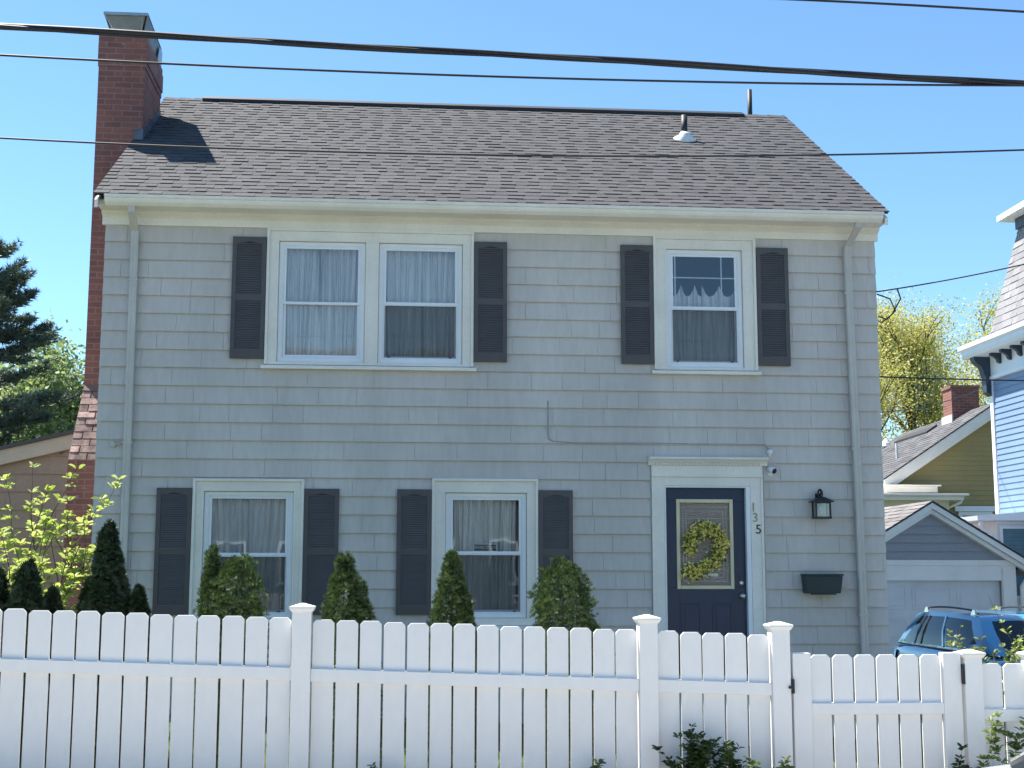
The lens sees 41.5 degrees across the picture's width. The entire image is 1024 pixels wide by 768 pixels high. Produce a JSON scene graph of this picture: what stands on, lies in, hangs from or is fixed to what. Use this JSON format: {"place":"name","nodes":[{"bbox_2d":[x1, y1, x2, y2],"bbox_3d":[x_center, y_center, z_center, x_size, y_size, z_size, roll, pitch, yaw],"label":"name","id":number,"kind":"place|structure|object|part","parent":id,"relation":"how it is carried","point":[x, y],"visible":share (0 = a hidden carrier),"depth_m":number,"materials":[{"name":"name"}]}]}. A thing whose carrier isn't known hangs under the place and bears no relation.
{"place":"outdoors","nodes":[
{"label":"outdoors","id":0,"kind":"place"},
{"bbox_2d":[20,714,923,767],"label":"lawn","id":1,"kind":"structure","parent":0,"point":[474,751],"depth_m":12.62,"materials":[{"name":"green plant"}]},
{"bbox_2d":[0,557,74,763],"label":"arborvitae","id":2,"kind":"object","parent":1,"relation":"on","point":[25,594],"visible":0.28,"depth_m":10.61,"materials":[{"name":"green plant"}]},
{"bbox_2d":[0,461,125,645],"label":"lime shrub","id":3,"kind":"object","parent":1,"relation":"on","point":[65,587],"visible":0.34,"depth_m":11.71,"materials":[{"name":"green plant"}]},
{"bbox_2d":[69,518,151,758],"bbox_3d":[-3.243,2.074,10.889,0.977,1.980,0.816,1,-8,-5],"label":"arborvitae","id":4,"kind":"object","parent":1,"relation":"on","point":[100,593],"visible":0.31,"depth_m":10.85,"materials":[{"name":"green plant"}]},
{"bbox_2d":[168,543,269,767],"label":"round evergreen","id":5,"kind":"object","parent":1,"relation":"on","point":[220,601],"visible":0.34,"depth_m":10.47,"materials":[{"name":"green plant"}]},
{"bbox_2d":[288,550,382,767],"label":"cone evergreen","id":6,"kind":"object","parent":1,"relation":"on","point":[353,586],"visible":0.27,"depth_m":10.60,"materials":[{"name":"green plant"}]},
{"bbox_2d":[404,549,499,767],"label":"cone evergreen","id":7,"kind":"object","parent":1,"relation":"on","point":[460,596],"visible":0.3,"depth_m":10.63,"materials":[{"name":"green plant"}]},
{"bbox_2d":[526,555,615,767],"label":"round evergreen","id":8,"kind":"object","parent":1,"relation":"on","point":[566,572],"visible":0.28,"depth_m":10.67,"materials":[{"name":"green plant"}]},
{"bbox_2d":[962,597,1023,750],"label":"leafy shrub","id":9,"kind":"object","parent":1,"relation":"on","point":[1015,649],"visible":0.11,"depth_m":10.68,"materials":[{"name":"green plant"}]},
{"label":"flower bed","id":10,"kind":"structure","parent":1,"relation":"on","visible":0},
{"bbox_2d":[0,609,290,767],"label":"picket fence panel","id":11,"kind":"object","parent":10,"relation":"on","point":[86,667],"visible":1,"depth_m":9.36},
{"bbox_2d":[289,603,315,767],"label":"fence post","id":12,"kind":"object","parent":10,"relation":"on","point":[300,699],"visible":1,"depth_m":9.40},
{"bbox_2d":[310,620,638,767],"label":"picket fence panel","id":13,"kind":"object","parent":10,"relation":"on","point":[463,679],"visible":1,"depth_m":9.54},
{"bbox_2d":[589,758,605,767],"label":"garden plant","id":14,"kind":"object","parent":10,"relation":"on","point":[600,761],"visible":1,"depth_m":9.35,"materials":[{"name":"green plant"}]},
{"bbox_2d":[633,614,660,767],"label":"fence post","id":15,"kind":"object","parent":10,"relation":"on","point":[647,677],"visible":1,"depth_m":9.60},
{"bbox_2d":[651,723,744,767],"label":"garden plant","id":16,"kind":"object","parent":10,"relation":"on","point":[699,756],"visible":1,"depth_m":9.42,"materials":[{"name":"green plant"}]},
{"bbox_2d":[658,631,771,767],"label":"picket fence panel","id":17,"kind":"object","parent":10,"relation":"on","point":[691,686],"visible":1,"depth_m":9.68,"materials":[{"name":"white wood"}]},
{"bbox_2d":[719,740,746,767],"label":"garden plant","id":18,"kind":"object","parent":10,"relation":"on","point":[730,760],"visible":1,"depth_m":9.34,"materials":[{"name":"green plant"}]},
{"bbox_2d":[743,755,794,767],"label":"garden plant","id":19,"kind":"object","parent":10,"relation":"on","point":[784,764],"visible":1,"depth_m":9.36,"materials":[{"name":"green plant"}]},
{"bbox_2d":[763,621,792,767],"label":"fence post","id":20,"kind":"object","parent":10,"relation":"on","point":[778,634],"visible":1,"depth_m":9.67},
{"bbox_2d":[954,649,986,767],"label":"fence post","id":21,"kind":"object","parent":10,"relation":"on","point":[973,710],"visible":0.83,"depth_m":9.77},
{"bbox_2d":[789,652,968,767],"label":"picket gate","id":22,"kind":"structure","parent":21,"relation":"attached to","point":[938,707],"depth_m":9.75,"materials":[{"name":"white wood"}]},
{"bbox_2d":[950,743,1002,767],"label":"garden plant","id":23,"kind":"object","parent":10,"relation":"on","point":[960,765],"visible":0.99,"depth_m":9.47,"materials":[{"name":"green plant"}]},
{"bbox_2d":[945,625,1023,755],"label":"leafy shrub","id":24,"kind":"object","parent":10,"relation":"on","point":[1006,658],"visible":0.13,"depth_m":10.42,"materials":[{"name":"green plant"}]},
{"bbox_2d":[981,712,1023,764],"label":"garden plant","id":25,"kind":"object","parent":10,"relation":"on","point":[1016,746],"visible":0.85,"depth_m":9.56,"materials":[{"name":"green plant"}]},
{"bbox_2d":[982,663,1023,766],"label":"picket fence panel","id":26,"kind":"object","parent":10,"relation":"on","point":[1013,685],"visible":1,"depth_m":9.85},
{"bbox_2d":[1016,651,1023,665],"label":"fence post","id":27,"kind":"object","parent":10,"relation":"on","point":[1020,654],"visible":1,"depth_m":9.94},
{"bbox_2d":[0,23,1023,85],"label":"power cable","id":28,"kind":"object","parent":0,"point":[450,51],"visible":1,"depth_m":8.85,"materials":[{"name":"black rubber"}]},
{"bbox_2d":[0,54,1023,86],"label":"overhead wire","id":29,"kind":"object","parent":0,"point":[435,74],"visible":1,"depth_m":8.84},
{"bbox_2d":[0,137,1023,156],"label":"overhead wire","id":30,"kind":"object","parent":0,"point":[110,143],"visible":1,"depth_m":8.77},
{"bbox_2d":[0,0,1023,441],"label":"sky","id":31,"kind":"structure","parent":0,"point":[944,209],"materials":[{"name":"blue"}]},
{"bbox_2d":[791,0,1023,12],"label":"overhead wire","id":32,"kind":"object","parent":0,"point":[921,5],"visible":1,"depth_m":9.15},
{"bbox_2d":[898,714,1006,762],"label":"driveway","id":33,"kind":"structure","parent":0,"point":[921,732],"depth_m":17.25,"materials":[{"name":"grey asphalt"}]},
{"bbox_2d":[893,606,1023,741],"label":"blue wagon","id":34,"kind":"object","parent":33,"relation":"on","point":[925,632],"visible":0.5,"depth_m":18.91,"materials":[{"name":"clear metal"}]},
{"bbox_3d":[6.070,3.696,20.397,0.155,0.397,0.663,1,-8,-5],"label":"side window","id":35,"kind":"part","parent":34,"relation":"part of","materials":[{"name":"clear glass"}]},
{"bbox_3d":[6.121,3.581,19.635,0.154,0.408,0.982,1,-8,-5],"label":"side window","id":36,"kind":"part","parent":34,"relation":"part of","materials":[{"name":"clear glass"}]},
{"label":"side window","id":37,"kind":"part","parent":34,"relation":"part of","materials":[{"name":"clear glass"}]},
{"bbox_2d":[985,752,1023,767],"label":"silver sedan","id":38,"kind":"object","parent":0,"point":[1017,761],"visible":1,"depth_m":6.26,"materials":[{"name":"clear metal"}]},
{"bbox_3d":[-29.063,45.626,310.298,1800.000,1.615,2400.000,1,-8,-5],"label":"ground","id":39,"kind":"structure","parent":0,"visible":0},
{"bbox_2d":[0,429,74,605],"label":"tan cottage","id":40,"kind":"structure","parent":39,"relation":"on","point":[49,454],"depth_m":18.43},
{"bbox_2d":[0,235,81,445],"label":"pine tree","id":41,"kind":"object","parent":39,"relation":"on","point":[25,406],"visible":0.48,"depth_m":26.45,"materials":[{"name":"green plant"}]},
{"bbox_2d":[0,309,85,443],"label":"leafy tree","id":42,"kind":"object","parent":39,"relation":"on","point":[52,380],"visible":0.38,"depth_m":30.68,"materials":[{"name":"green plant"}]},
{"bbox_2d":[62,11,889,741],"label":"grey house","id":43,"kind":"structure","parent":39,"relation":"on","point":[398,377],"depth_m":15.17,"materials":[{"name":"grey wood"}]},
{"bbox_2d":[202,492,293,617],"bbox_3d":[-2.878,1.839,14.738,0.959,1.450,0.154,1,-8,-5],"label":"window","id":44,"kind":"structure","parent":43,"relation":"in","point":[259,524],"depth_m":14.78,"materials":[{"name":"white glass"}]},
{"bbox_2d":[277,242,365,362],"bbox_3d":[-2.137,-0.899,15.190,0.959,1.500,0.161,1,-8,-5],"label":"window","id":45,"kind":"structure","parent":43,"relation":"in","point":[327,325],"depth_m":15.20,"materials":[{"name":"white glass"}]},
{"bbox_2d":[378,244,461,363],"bbox_3d":[-1.037,-0.885,15.278,0.936,1.500,0.162,1,-8,-5],"label":"window","id":46,"kind":"structure","parent":43,"relation":"in","point":[420,316],"depth_m":15.29,"materials":[{"name":"white glass"}]},
{"bbox_2d":[473,543,496,550],"bbox_3d":[-0.298,1.806,14.914,0.271,0.088,0.007,1,-8,-5],"label":"window sign","id":47,"kind":"object","parent":43,"relation":"attached to","point":[484,546],"visible":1,"depth_m":14.91,"materials":[{"name":"white paper"}]},
{"bbox_2d":[445,493,525,617],"bbox_3d":[-0.295,1.873,14.951,0.894,1.450,0.162,1,-8,-5],"label":"window","id":48,"kind":"structure","parent":43,"relation":"in","point":[470,518],"depth_m":14.97,"materials":[{"name":"white glass"}]},
{"bbox_2d":[666,250,742,367],"bbox_3d":[2.199,-0.816,15.526,0.879,1.442,0.141,1,-8,-5],"label":"window","id":49,"kind":"structure","parent":43,"relation":"in","point":[713,330],"depth_m":15.53,"materials":[{"name":"white glass"}]},
{"bbox_2d":[666,488,747,673],"bbox_3d":[2.166,2.189,15.061,0.905,2.050,0.107,1,-8,-5],"label":"front door","id":50,"kind":"structure","parent":43,"relation":"in","point":[716,603],"depth_m":15.09,"materials":[{"name":"blue wood"}]},
{"bbox_2d":[680,519,729,583],"bbox_3d":[2.162,1.866,15.068,0.592,0.729,0.116,1,-8,-5],"label":"door wreath","id":51,"kind":"object","parent":50,"relation":"attached to","point":[703,529],"depth_m":15.06,"materials":[{"name":"green plant"}]},
{"bbox_2d":[767,449,772,456],"bbox_3d":[2.914,0.775,15.238,0.064,0.082,0.064,1,-8,-5],"label":"motion sensor","id":52,"kind":"object","parent":43,"relation":"attached to","point":[769,452],"visible":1,"depth_m":15.22,"materials":[{"name":"white plastic"}]},
{"bbox_2d":[767,466,776,475],"bbox_3d":[2.927,0.977,15.199,0.075,0.117,0.109,5,-9,-31],"label":"security camera","id":53,"kind":"object","parent":43,"relation":"attached to","point":[771,470],"visible":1,"depth_m":15.18,"materials":[{"name":"white plastic"}]},
{"bbox_2d":[808,489,833,518],"bbox_3d":[3.463,1.340,15.124,0.236,0.339,0.223,1,-8,-5],"label":"wall lantern","id":54,"kind":"object","parent":43,"relation":"attached to","point":[819,499],"depth_m":15.08,"materials":[{"name":"black metal"}]},
{"bbox_2d":[800,574,843,594],"bbox_3d":[3.450,2.227,15.013,0.440,0.231,0.183,1,-8,-5],"label":"wall-mounted mailbox","id":55,"kind":"object","parent":43,"relation":"attached to","point":[821,584],"visible":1,"depth_m":14.94,"materials":[{"name":"black metal"}]},
{"bbox_2d":[881,388,981,412],"bbox_3d":[7.322,0.144,25.366,0.018,1.715,11.847,-6,-10,35],"label":"overhead wire","id":56,"kind":"object","parent":43,"relation":"attached to","point":[933,404],"visible":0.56,"depth_m":26.79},
{"bbox_2d":[876,264,1023,322],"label":"service cable","id":57,"kind":"object","parent":43,"relation":"attached to","point":[889,316],"visible":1,"depth_m":15.48,"materials":[{"name":"black rubber"}]},
{"bbox_2d":[679,680,749,745],"bbox_3d":[2.272,3.504,14.103,1.700,0.690,1.430,1,-8,-5],"label":"door step","id":58,"kind":"object","parent":39,"relation":"on","point":[725,717],"depth_m":13.39,"materials":[{"name":"concrete"}]},
{"bbox_2d":[878,322,933,440],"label":"spring tree","id":59,"kind":"object","parent":39,"relation":"on","point":[896,372],"visible":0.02,"depth_m":47.29,"materials":[{"name":"green plant"}]},
{"bbox_2d":[877,274,982,440],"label":"spring tree","id":60,"kind":"object","parent":39,"relation":"on","point":[929,414],"visible":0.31,"depth_m":51.03,"materials":[{"name":"green plant"}]},
{"bbox_2d":[881,385,995,516],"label":"olive house","id":61,"kind":"structure","parent":39,"relation":"on","point":[946,461],"depth_m":34.06,"materials":[{"name":"wood"}]},
{"bbox_2d":[954,506,994,516],"bbox_3d":[11.629,3.935,33.770,1.050,1.750,0.102,0,-8,-1],"label":"window","id":62,"kind":"structure","parent":61,"relation":"in","point":[973,510],"depth_m":33.84,"materials":[{"name":"white plastic"}]},
{"bbox_2d":[882,275,1001,440],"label":"spring tree","id":63,"kind":"object","parent":39,"relation":"on","point":[991,312],"visible":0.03,"depth_m":55.23,"materials":[{"name":"green plant"}]},
{"bbox_2d":[884,501,1023,701],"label":"garage","id":64,"kind":"structure","parent":39,"relation":"on","point":[937,554],"depth_m":23.41,"materials":[{"name":"grey wood"}]},
{"bbox_2d":[887,581,1000,701],"bbox_3d":[7.262,4.546,23.304,2.479,2.282,0.057,1,-8,-5],"label":"garage door","id":65,"kind":"structure","parent":64,"relation":"in","point":[906,599],"depth_m":23.40,"materials":[{"name":"paint"}]},
{"bbox_2d":[958,200,1023,610],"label":"blue house","id":66,"kind":"structure","parent":39,"relation":"on","point":[997,352],"depth_m":26.57,"materials":[{"name":"blue wood"}]},
{"bbox_2d":[880,376,1023,380],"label":"overhead wire","id":67,"kind":"object","parent":66,"relation":"attached to","point":[949,378],"visible":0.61,"depth_m":18.70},
{"bbox_2d":[999,525,1023,598],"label":"bay window","id":68,"kind":"structure","parent":66,"relation":"in","point":[1012,536],"depth_m":25.24,"materials":[{"name":"white plastic"}]}
]}

